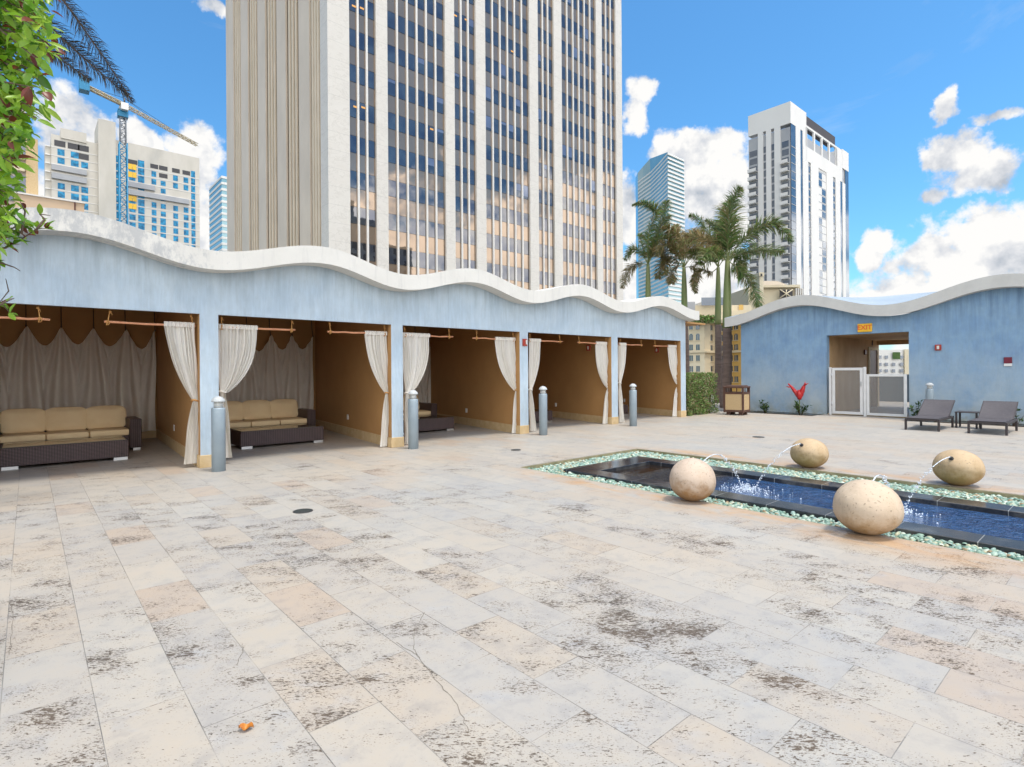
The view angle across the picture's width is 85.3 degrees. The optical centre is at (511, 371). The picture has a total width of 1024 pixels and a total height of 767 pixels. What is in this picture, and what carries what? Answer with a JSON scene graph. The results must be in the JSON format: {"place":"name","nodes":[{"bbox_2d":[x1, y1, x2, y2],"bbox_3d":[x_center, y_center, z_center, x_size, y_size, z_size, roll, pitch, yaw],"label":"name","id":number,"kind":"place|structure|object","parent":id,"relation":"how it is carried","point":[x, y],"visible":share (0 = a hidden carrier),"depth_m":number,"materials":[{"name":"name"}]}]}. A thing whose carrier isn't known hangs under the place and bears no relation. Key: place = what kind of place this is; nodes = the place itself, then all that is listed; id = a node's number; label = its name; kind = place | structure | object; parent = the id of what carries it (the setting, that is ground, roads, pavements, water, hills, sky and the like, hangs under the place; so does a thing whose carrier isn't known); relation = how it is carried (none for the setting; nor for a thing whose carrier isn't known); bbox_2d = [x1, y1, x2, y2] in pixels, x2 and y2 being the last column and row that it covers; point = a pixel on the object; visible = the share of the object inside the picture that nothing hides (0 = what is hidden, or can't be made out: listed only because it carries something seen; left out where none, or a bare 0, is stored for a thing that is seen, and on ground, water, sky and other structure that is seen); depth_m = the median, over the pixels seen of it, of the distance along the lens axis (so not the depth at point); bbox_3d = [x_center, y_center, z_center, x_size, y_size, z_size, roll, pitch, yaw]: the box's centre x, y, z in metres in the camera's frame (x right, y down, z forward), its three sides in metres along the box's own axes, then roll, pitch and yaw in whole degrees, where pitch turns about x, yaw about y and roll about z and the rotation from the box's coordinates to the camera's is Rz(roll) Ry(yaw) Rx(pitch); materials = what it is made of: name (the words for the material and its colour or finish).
{"place":"outdoors","nodes":[
{"label":"outdoors","id":0,"kind":"place"},
{"bbox_2d":[2,108,37,207],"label":"ornate building","id":1,"kind":"structure","parent":0,"point":[30,181],"depth_m":71.58,"materials":[{"name":"beige stone"}]},
{"bbox_2d":[44,118,199,247],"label":"apartment block","id":2,"kind":"structure","parent":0,"point":[163,194],"depth_m":249.12,"materials":[{"name":"concrete"}]},
{"bbox_2d":[226,0,622,300],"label":"office tower","id":3,"kind":"structure","parent":0,"point":[413,137],"depth_m":72.61,"materials":[{"name":"beige concrete"}]},
{"bbox_2d":[349,64,355,82],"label":"window","id":4,"kind":"structure","parent":3,"relation":"in","point":[352,68],"depth_m":61.47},
{"bbox_2d":[349,28,355,47],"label":"window","id":5,"kind":"structure","parent":3,"relation":"in","point":[352,33],"depth_m":61.49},
{"bbox_2d":[350,206,356,223],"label":"window","id":6,"kind":"structure","parent":3,"relation":"in","point":[353,210],"depth_m":61.47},
{"bbox_2d":[350,170,356,188],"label":"window","id":7,"kind":"structure","parent":3,"relation":"in","point":[353,175],"depth_m":61.49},
{"bbox_2d":[350,135,356,152],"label":"window","id":8,"kind":"structure","parent":3,"relation":"in","point":[353,139],"depth_m":61.50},
{"bbox_2d":[367,1,373,20],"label":"window","id":9,"kind":"structure","parent":3,"relation":"in","point":[370,6],"depth_m":62.93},
{"bbox_2d":[368,140,374,157],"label":"window","id":10,"kind":"structure","parent":3,"relation":"in","point":[371,145],"depth_m":62.93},
{"bbox_2d":[368,105,374,123],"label":"window","id":11,"kind":"structure","parent":3,"relation":"in","point":[371,110],"depth_m":62.95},
{"bbox_2d":[368,71,374,89],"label":"window","id":12,"kind":"structure","parent":3,"relation":"in","point":[371,76],"depth_m":62.96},
{"bbox_2d":[369,244,375,261],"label":"window","id":13,"kind":"structure","parent":3,"relation":"in","point":[372,248],"depth_m":62.95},
{"bbox_2d":[369,210,375,226],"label":"window","id":14,"kind":"structure","parent":3,"relation":"in","point":[372,217],"depth_m":62.98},
{"bbox_2d":[387,44,394,62],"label":"window","id":15,"kind":"structure","parent":3,"relation":"in","point":[390,49],"depth_m":64.64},
{"bbox_2d":[387,10,394,29],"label":"window","id":16,"kind":"structure","parent":3,"relation":"in","point":[390,16],"depth_m":64.58,"materials":[{"name":"glass"}]},
{"bbox_2d":[388,180,395,196],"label":"window","id":17,"kind":"structure","parent":3,"relation":"in","point":[391,184],"depth_m":64.61,"materials":[{"name":"glass"}]},
{"bbox_2d":[388,146,395,163],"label":"window","id":18,"kind":"structure","parent":3,"relation":"in","point":[391,150],"depth_m":64.60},
{"bbox_2d":[388,112,395,130],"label":"window","id":19,"kind":"structure","parent":3,"relation":"in","point":[391,117],"depth_m":64.69,"materials":[{"name":"glass"}]},
{"bbox_2d":[389,247,396,264],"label":"window","id":20,"kind":"structure","parent":3,"relation":"in","point":[392,251],"depth_m":64.63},
{"bbox_2d":[389,214,396,230],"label":"window","id":21,"kind":"structure","parent":3,"relation":"in","point":[392,218],"depth_m":64.64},
{"bbox_2d":[398,49,404,66],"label":"window","id":22,"kind":"structure","parent":3,"relation":"in","point":[401,54],"depth_m":65.52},
{"bbox_2d":[398,16,404,33],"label":"window","id":23,"kind":"structure","parent":3,"relation":"in","point":[401,21],"depth_m":65.53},
{"bbox_2d":[398,82,405,100],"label":"window","id":24,"kind":"structure","parent":3,"relation":"in","point":[401,87],"depth_m":65.54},
{"bbox_2d":[399,182,405,199],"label":"window","id":25,"kind":"structure","parent":3,"relation":"in","point":[402,187],"depth_m":65.52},
{"bbox_2d":[399,149,405,166],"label":"window","id":26,"kind":"structure","parent":3,"relation":"in","point":[402,154],"depth_m":65.53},
{"bbox_2d":[399,116,405,133],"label":"window","id":27,"kind":"structure","parent":3,"relation":"in","point":[402,120],"depth_m":65.57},
{"bbox_2d":[399,249,406,265],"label":"window","id":28,"kind":"structure","parent":3,"relation":"in","point":[403,253],"depth_m":65.57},
{"bbox_2d":[399,216,406,232],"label":"window","id":29,"kind":"structure","parent":3,"relation":"in","point":[402,220],"depth_m":65.50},
{"bbox_2d":[408,86,414,103],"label":"window","id":30,"kind":"structure","parent":3,"relation":"in","point":[411,91],"depth_m":66.39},
{"bbox_2d":[408,53,414,70],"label":"window","id":31,"kind":"structure","parent":3,"relation":"in","point":[411,58],"depth_m":66.40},
{"bbox_2d":[409,185,415,201],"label":"window","id":32,"kind":"structure","parent":3,"relation":"in","point":[412,189],"depth_m":66.40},
{"bbox_2d":[409,152,415,168],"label":"window","id":33,"kind":"structure","parent":3,"relation":"in","point":[412,156],"depth_m":66.44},
{"bbox_2d":[436,65,443,82],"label":"window","id":34,"kind":"structure","parent":3,"relation":"in","point":[440,71],"depth_m":69.12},
{"bbox_2d":[0,395,1023,766],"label":"terrace","id":35,"kind":"structure","parent":0,"point":[150,589],"depth_m":3.46,"materials":[{"name":"stone"}]},
{"bbox_2d":[0,0,67,319],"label":"leafy tree","id":36,"kind":"object","parent":35,"relation":"on","point":[21,20],"visible":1,"depth_m":2.42,"materials":[{"name":"green plant"}]},
{"bbox_2d":[0,436,128,470],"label":"wicker table","id":37,"kind":"object","parent":35,"relation":"on","point":[13,456],"visible":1,"depth_m":9.26,"materials":[{"name":"brown wicker"}]},
{"bbox_2d":[1,0,135,103],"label":"palm tree","id":38,"kind":"object","parent":35,"relation":"on","point":[94,67],"visible":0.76,"depth_m":6.12,"materials":[{"name":"green plant"}]},
{"bbox_2d":[0,405,141,449],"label":"wicker sofa","id":39,"kind":"object","parent":35,"relation":"on","point":[32,424],"visible":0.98,"depth_m":10.63,"materials":[{"name":"fabric"}]},
{"bbox_2d":[211,396,225,471],"bbox_3d":[-4.521,0.955,8.557,0.200,1.152,0.200,0,0,-41],"label":"bollard light","id":40,"kind":"object","parent":35,"relation":"on","point":[218,440],"visible":1,"depth_m":8.48,"materials":[{"name":"paint"}]},
{"bbox_2d":[227,399,315,428],"bbox_3d":[-5.839,1.104,12.884,2.280,0.872,0.872,0,0,-41],"label":"wicker sofa","id":41,"kind":"object","parent":35,"relation":"on","point":[254,413],"visible":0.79,"depth_m":13.02,"materials":[{"name":"fabric"}]},
{"bbox_2d":[230,423,323,448],"bbox_3d":[-4.990,1.358,11.806,1.680,0.352,0.853,0,0,-41],"label":"wicker table","id":42,"kind":"object","parent":35,"relation":"on","point":[246,438],"visible":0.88,"depth_m":11.46,"materials":[{"name":"brown wicker"}]},
{"bbox_2d":[0,207,704,467],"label":"cabana building","id":43,"kind":"structure","parent":35,"relation":"on","point":[78,266],"depth_m":11.93,"materials":[{"name":"blue paint"}]},
{"bbox_2d":[0,305,49,322],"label":"curtain rod","id":44,"kind":"object","parent":43,"relation":"attached to","point":[39,318],"visible":0.93,"depth_m":7.63,"materials":[{"name":"brown wood"}]},
{"bbox_2d":[0,304,155,431],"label":"wall drape","id":45,"kind":"object","parent":43,"relation":"hanging from","point":[61,369],"depth_m":12.04,"materials":[{"name":"fabric"}]},
{"bbox_2d":[104,309,195,328],"bbox_3d":[-5.532,-0.848,8.536,1.192,0.336,0.052,0,0,-41],"label":"curtain rod","id":46,"kind":"object","parent":43,"relation":"attached to","point":[135,323],"visible":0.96,"depth_m":8.37,"materials":[{"name":"brown wood"}]},
{"bbox_2d":[164,321,198,463],"bbox_3d":[-5.218,0.344,8.802,0.505,2.260,0.132,0,0,-41],"label":"curtain","id":47,"kind":"object","parent":46,"relation":"hanging from","point":[180,336],"visible":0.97,"depth_m":8.85,"materials":[{"name":"fabric"}]},
{"bbox_2d":[220,315,294,332],"bbox_3d":[-4.356,-0.856,9.562,1.242,0.336,0.053,0,0,-41],"label":"curtain rod","id":48,"kind":"object","parent":43,"relation":"attached to","point":[279,329],"visible":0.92,"depth_m":9.74,"materials":[{"name":"brown wood"}]},
{"bbox_2d":[218,324,257,457],"bbox_3d":[-4.607,0.321,9.334,0.638,2.223,0.132,0,0,-41],"label":"curtain","id":49,"kind":"object","parent":48,"relation":"hanging from","point":[236,349],"visible":0.79,"depth_m":9.28,"materials":[{"name":"fabric"}]},
{"bbox_2d":[222,315,313,408],"bbox_3d":[-6.366,-0.067,14.656,2.300,2.861,0.256,0,0,-41],"label":"wall drape","id":50,"kind":"object","parent":43,"relation":"hanging from","point":[274,372],"depth_m":14.80,"materials":[{"name":"fabric"}]},
{"bbox_2d":[327,321,385,335],"bbox_3d":[-2.985,-0.865,10.755,1.216,0.336,0.051,0,0,-41],"label":"curtain rod","id":51,"kind":"object","parent":43,"relation":"attached to","point":[330,331],"visible":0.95,"depth_m":10.58,"materials":[{"name":"brown wood"}]},
{"bbox_2d":[364,331,388,446],"bbox_3d":[-2.656,0.349,11.035,0.570,2.306,0.132,0,0,-41],"label":"curtain","id":52,"kind":"object","parent":51,"relation":"hanging from","point":[376,344],"visible":0.96,"depth_m":11.08,"materials":[{"name":"fabric"}]},
{"bbox_2d":[403,344,430,402],"bbox_3d":[-3.439,-0.087,17.205,2.300,2.861,0.250,0,0,-41],"label":"wall drape","id":53,"kind":"object","parent":43,"relation":"hanging from","point":[423,389],"depth_m":17.78,"materials":[{"name":"fabric"}]},
{"bbox_2d":[403,327,452,338],"bbox_3d":[-1.765,-0.874,11.821,1.251,0.336,0.054,0,0,-41],"label":"curtain rod","id":54,"kind":"object","parent":43,"relation":"hanging from","point":[449,336],"visible":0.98,"depth_m":11.95,"materials":[{"name":"brown wood"}]},
{"bbox_2d":[403,332,429,443],"bbox_3d":[-2.022,0.345,11.588,0.737,2.307,0.132,0,0,-41],"label":"curtain","id":55,"kind":"object","parent":54,"relation":"hanging from","point":[415,352],"visible":0.81,"depth_m":11.55,"materials":[{"name":"fabric"}]},
{"bbox_2d":[472,330,513,339],"bbox_3d":[-0.419,-0.883,12.992,1.268,0.336,0.050,0,0,-41],"label":"curtain rod","id":56,"kind":"object","parent":43,"relation":"attached to","point":[476,337],"visible":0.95,"depth_m":12.75,"materials":[{"name":"brown wood"}]},
{"bbox_2d":[495,337,516,432],"bbox_3d":[-0.099,0.332,13.264,0.776,2.307,0.132,0,0,-41],"label":"curtain","id":57,"kind":"object","parent":56,"relation":"hanging from","point":[505,352],"visible":0.93,"depth_m":13.29,"materials":[{"name":"fabric"}]},
{"bbox_2d":[528,333,562,342],"bbox_3d":[0.870,-0.891,14.119,1.207,0.336,0.054,0,0,-41],"label":"curtain rod","id":58,"kind":"object","parent":43,"relation":"attached to","point":[548,340],"visible":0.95,"depth_m":14.17,"materials":[{"name":"brown wood"}]},
{"bbox_2d":[528,338,540,430],"bbox_3d":[0.559,0.328,13.838,0.444,2.307,0.132,0,0,-41],"label":"curtain","id":59,"kind":"object","parent":58,"relation":"hanging from","point":[534,351],"visible":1,"depth_m":13.79,"materials":[{"name":"fabric"}]},
{"bbox_2d":[577,335,606,343],"bbox_3d":[2.210,-0.900,15.287,1.212,0.336,0.055,0,0,-41],"label":"curtain rod","id":60,"kind":"object","parent":43,"relation":"attached to","point":[579,342],"visible":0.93,"depth_m":15.18,"materials":[{"name":"brown wood"}]},
{"bbox_2d":[595,341,607,423],"bbox_3d":[2.576,0.314,15.597,0.663,2.307,0.132,0,0,-41],"label":"curtain","id":61,"kind":"object","parent":60,"relation":"hanging from","point":[601,353],"visible":0.98,"depth_m":15.60,"materials":[{"name":"fabric"}]},
{"bbox_3d":[3.511,-0.909,16.423,1.164,0.336,0.056,0,0,-41],"label":"curtain rod","id":62,"kind":"object","parent":43,"relation":"attached to","visible":0},
{"bbox_2d":[618,342,626,421],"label":"curtain","id":63,"kind":"object","parent":62,"relation":"hanging from","point":[621,355],"visible":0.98,"depth_m":16.08,"materials":[{"name":"fabric"}]},
{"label":"curtain rod","id":64,"kind":"object","parent":43,"relation":"attached to","visible":0},
{"bbox_2d":[667,345,677,416],"bbox_3d":[5.232,0.296,17.912,0.708,2.307,0.132,0,0,-41],"label":"curtain","id":65,"kind":"object","parent":64,"relation":"hanging from","point":[672,355],"visible":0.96,"depth_m":17.91,"materials":[{"name":"fabric"}]},
{"bbox_2d":[408,390,418,448],"bbox_3d":[-1.940,0.937,10.908,0.200,1.152,0.200,0,0,-41],"label":"bollard light","id":66,"kind":"object","parent":35,"relation":"on","point":[413,440],"visible":1,"depth_m":10.83,"materials":[{"name":"paint"}]},
{"bbox_2d":[403,395,436,416],"bbox_3d":[-3.231,1.086,15.158,2.280,0.872,0.872,0,0,-41],"label":"wicker sofa","id":67,"kind":"object","parent":35,"relation":"on","point":[425,409],"visible":0.13,"depth_m":15.55,"materials":[{"name":"wicker"}]},
{"bbox_2d":[403,415,453,434],"bbox_3d":[-2.398,1.340,14.052,1.680,0.352,0.853,0,0,-41],"label":"wicker table","id":68,"kind":"object","parent":35,"relation":"on","point":[432,422],"visible":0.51,"depth_m":13.97,"materials":[{"name":"brown wicker"}]},
{"bbox_2d":[539,386,546,434],"bbox_3d":[0.734,0.919,13.101,0.200,1.152,0.200,0,0,-41],"label":"bollard light","id":69,"kind":"object","parent":35,"relation":"on","point":[542,412],"visible":1,"depth_m":13.02,"materials":[{"name":"paint"}]},
{"bbox_2d":[629,384,636,425],"bbox_3d":[3.289,0.902,15.089,0.200,1.152,0.200,0,0,-41],"label":"bollard light","id":70,"kind":"object","parent":35,"relation":"on","point":[632,406],"visible":1,"depth_m":15.01,"materials":[{"name":"paint"}]},
{"bbox_2d":[619,199,677,296],"bbox_3d":[6.915,-3.647,27.937,3.119,10.212,1.943,0,0,6],"label":"palm tree","id":71,"kind":"object","parent":35,"relation":"on","point":[657,235],"visible":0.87,"depth_m":27.91,"materials":[{"name":"plant"}]},
{"bbox_2d":[651,222,721,372],"bbox_3d":[8.585,-3.009,27.229,3.564,8.912,2.558,0,0,17],"label":"palm tree","id":72,"kind":"object","parent":35,"relation":"on","point":[679,253],"visible":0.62,"depth_m":26.96,"materials":[{"name":"plant"}]},
{"bbox_2d":[670,458,715,500],"bbox_3d":[2.082,1.247,6.408,0.515,0.490,0.515,0,0,-41],"label":"stone ball","id":73,"kind":"object","parent":35,"relation":"on","point":[692,479],"visible":1,"depth_m":6.23,"materials":[{"name":"stone"}]},
{"bbox_2d":[686,372,719,415],"bbox_3d":[6.250,0.750,19.145,2.089,1.550,1.025,0,0,-41],"label":"hedge","id":74,"kind":"object","parent":35,"relation":"on","point":[699,394],"visible":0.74,"depth_m":18.86,"materials":[{"name":"green plant"}]},
{"bbox_2d":[678,212,751,402],"bbox_3d":[9.187,-3.049,25.488,2.165,8.989,3.431,0,0,-82],"label":"palm tree","id":75,"kind":"object","parent":35,"relation":"on","point":[718,347],"visible":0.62,"depth_m":25.40,"materials":[{"name":"plant"}]},
{"bbox_2d":[723,385,750,414],"bbox_3d":[7.571,0.956,18.711,0.690,0.985,0.690,0,0,41],"label":"litter bin","id":76,"kind":"object","parent":35,"relation":"on","point":[736,401],"visible":1,"depth_m":18.50,"materials":[{"name":"metal"}]},
{"bbox_2d":[683,184,794,407],"bbox_3d":[9.150,-2.946,22.170,4.385,8.796,2.525,0,0,2],"label":"palm tree","id":77,"kind":"object","parent":35,"relation":"on","point":[727,239],"visible":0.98,"depth_m":22.03,"materials":[{"name":"plant"}]},
{"bbox_2d":[521,449,1023,561],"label":"trench kerb","id":78,"kind":"structure","parent":35,"relation":"on","point":[971,491],"depth_m":8.10,"materials":[{"name":"stone"}]},
{"bbox_2d":[563,456,1023,555],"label":"fountain pool","id":79,"kind":"structure","parent":35,"relation":"in","point":[608,468],"depth_m":6.41,"materials":[{"name":"blue stone"}]},
{"bbox_2d":[612,465,1023,540],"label":"water","id":80,"kind":"structure","parent":79,"relation":"in","point":[1001,526],"depth_m":6.35,"materials":[{"name":"liquid"}]},
{"bbox_2d":[721,479,800,498],"bbox_3d":[3.152,1.476,7.292,1.147,0.136,0.750,0,0,27],"label":"splash","id":81,"kind":"object","parent":80,"relation":"on","point":[746,488],"visible":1,"depth_m":7.24,"materials":[{"name":"white liquid"}]},
{"bbox_2d":[790,438,828,467],"bbox_3d":[4.560,1.250,8.522,0.530,0.450,0.530,0,0,-41],"label":"stone ball","id":82,"kind":"object","parent":35,"relation":"on","point":[810,453],"visible":1,"depth_m":8.35,"materials":[{"name":"stone"}]},
{"bbox_2d":[829,367,866,415],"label":"glass gate","id":83,"kind":"structure","parent":35,"relation":"on","point":[863,406],"depth_m":17.99,"materials":[{"name":"white metal"}]},
{"bbox_2d":[833,479,903,534],"bbox_3d":[3.245,1.239,5.073,0.565,0.490,0.554,0,0,-41],"label":"stone ball","id":84,"kind":"object","parent":35,"relation":"on","point":[866,507],"visible":1,"depth_m":4.90,"materials":[{"name":"stone"}]},
{"bbox_2d":[724,273,1023,425],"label":"exit building","id":85,"kind":"structure","parent":35,"relation":"on","point":[974,328],"depth_m":17.43,"materials":[{"name":"paint"}]},
{"bbox_2d":[857,323,871,331],"bbox_3d":[11.272,-1.400,17.746,0.066,0.267,0.409,0,0,-41],"label":"exit sign","id":86,"kind":"object","parent":85,"relation":"attached to","point":[866,327],"visible":1,"depth_m":17.71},
{"bbox_2d":[870,350,876,406],"bbox_3d":[14.330,0.278,22.056,0.895,2.250,0.018,0,0,-41],"label":"passage door","id":87,"kind":"structure","parent":85,"relation":"in","point":[873,353],"depth_m":22.07,"materials":[{"name":"metal"}]},
{"bbox_2d":[866,374,906,416],"bbox_3d":[11.615,0.731,17.239,0.050,1.300,1.070,0,0,-41],"label":"glass barrier","id":88,"kind":"object","parent":35,"relation":"on","point":[868,392],"visible":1,"depth_m":17.24,"materials":[{"name":"white metal"}]},
{"bbox_2d":[904,399,954,431],"bbox_3d":[10.596,1.086,14.047,1.765,0.685,0.705,0,0,-41],"label":"sun lounger","id":89,"kind":"object","parent":35,"relation":"on","point":[933,410],"visible":1,"depth_m":14.24,"materials":[{"name":"fabric"}]},
{"bbox_2d":[932,449,985,485],"bbox_3d":[5.749,1.237,7.158,0.540,0.460,0.540,0,0,-41],"label":"stone ball","id":90,"kind":"object","parent":35,"relation":"on","point":[958,467],"visible":1,"depth_m":6.99,"materials":[{"name":"stone"}]},
{"bbox_2d":[955,411,979,428],"bbox_3d":[11.554,1.216,14.072,0.480,0.410,0.460,0,0,-41],"label":"side table","id":91,"kind":"object","parent":35,"relation":"on","point":[976,416],"visible":0.69,"depth_m":14.06,"materials":[{"name":"metal"}]},
{"bbox_2d":[967,401,1018,435],"bbox_3d":[11.429,1.080,13.168,1.765,0.685,0.705,0,0,-41],"label":"sun lounger","id":92,"kind":"object","parent":35,"relation":"on","point":[997,412],"visible":1,"depth_m":13.37,"materials":[{"name":"fabric"}]},
{"bbox_2d":[0,0,1023,349],"label":"sky","id":93,"kind":"structure","parent":0,"point":[924,99],"materials":[{"name":"blue"}]},
{"bbox_2d":[528,409,551,421],"bbox_3d":[0.291,1.322,16.197,1.680,0.352,0.853,0,0,-41],"label":"wicker table","id":94,"kind":"object","parent":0,"point":[549,415],"visible":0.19,"depth_m":16.29,"materials":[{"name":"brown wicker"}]},
{"bbox_2d":[636,152,684,303],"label":"glass tower","id":95,"kind":"structure","parent":0,"point":[661,177],"depth_m":480.61,"materials":[{"name":"glass"}]},
{"bbox_2d":[688,297,751,393],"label":"cream hotel","id":96,"kind":"structure","parent":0,"point":[702,348],"depth_m":75.83,"materials":[{"name":"beige concrete"}]},
{"bbox_2d":[731,272,802,309],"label":"classical rooftop","id":97,"kind":"object","parent":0,"point":[772,291],"visible":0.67,"depth_m":120.00,"materials":[{"name":"concrete"}]},
{"bbox_2d":[747,101,848,296],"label":"condo tower","id":98,"kind":"structure","parent":0,"point":[797,179],"depth_m":209.12,"materials":[{"name":"white concrete"}]},
{"bbox_2d":[750,150,835,295],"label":"window","id":99,"kind":"structure","parent":98,"relation":"in","point":[753,153],"depth_m":217.47,"materials":[{"name":"grey glass"}]},
{"bbox_2d":[747,412,1023,426],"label":"planting bed soil","id":100,"kind":"structure","parent":0,"point":[910,420],"depth_m":16.34,"materials":[{"name":"soil"}]},
{"bbox_2d":[786,383,810,414],"bbox_3d":[9.706,0.911,18.822,0.699,1.154,0.738,0,0,9],"label":"red flower plant","id":101,"kind":"object","parent":100,"relation":"on","point":[799,394],"visible":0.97,"depth_m":18.68,"materials":[{"name":"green plant"}]},
{"bbox_2d":[925,383,933,421],"bbox_3d":[12.015,0.892,15.976,0.200,1.152,0.200,0,0,-41],"label":"bollard light","id":102,"kind":"object","parent":100,"relation":"on","point":[929,390],"visible":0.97,"depth_m":15.91,"materials":[{"name":"paint"}]},
{"bbox_2d":[879,349,908,373],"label":"white block","id":103,"kind":"structure","parent":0,"point":[893,361],"depth_m":150.00,"materials":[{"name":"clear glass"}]},
{"bbox_2d":[879,374,908,401],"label":"parapet wall","id":104,"kind":"structure","parent":0,"point":[891,389],"depth_m":25.57,"materials":[{"name":"paint"}]},
{"label":"ground","id":105,"kind":"structure","parent":0,"visible":0},
{"bbox_2d":[14,192,84,211],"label":"building","id":106,"kind":"structure","parent":105,"relation":"on","point":[31,200],"depth_m":70.66,"materials":[{"name":"concrete"}]},
{"bbox_2d":[79,76,197,224],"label":"tower crane","id":107,"kind":"object","parent":105,"relation":"on","point":[122,110],"visible":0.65,"depth_m":234.56,"materials":[{"name":"metal"}]},
{"bbox_2d":[209,176,226,250],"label":"glass office","id":108,"kind":"structure","parent":105,"relation":"on","point":[218,214],"depth_m":335.54,"materials":[{"name":"glass"}]},
{"bbox_2d":[523,410,1023,495],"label":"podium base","id":109,"kind":"object","parent":105,"relation":"on","point":[793,467],"depth_m":14.19,"materials":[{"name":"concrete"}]},
{"label":"trench bed","id":110,"kind":"structure","parent":0,"visible":0},
{"bbox_2d":[527,451,1023,560],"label":"pebbles","id":111,"kind":"object","parent":110,"relation":"on","point":[943,492],"visible":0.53,"depth_m":7.03,"materials":[{"name":"gravel"}]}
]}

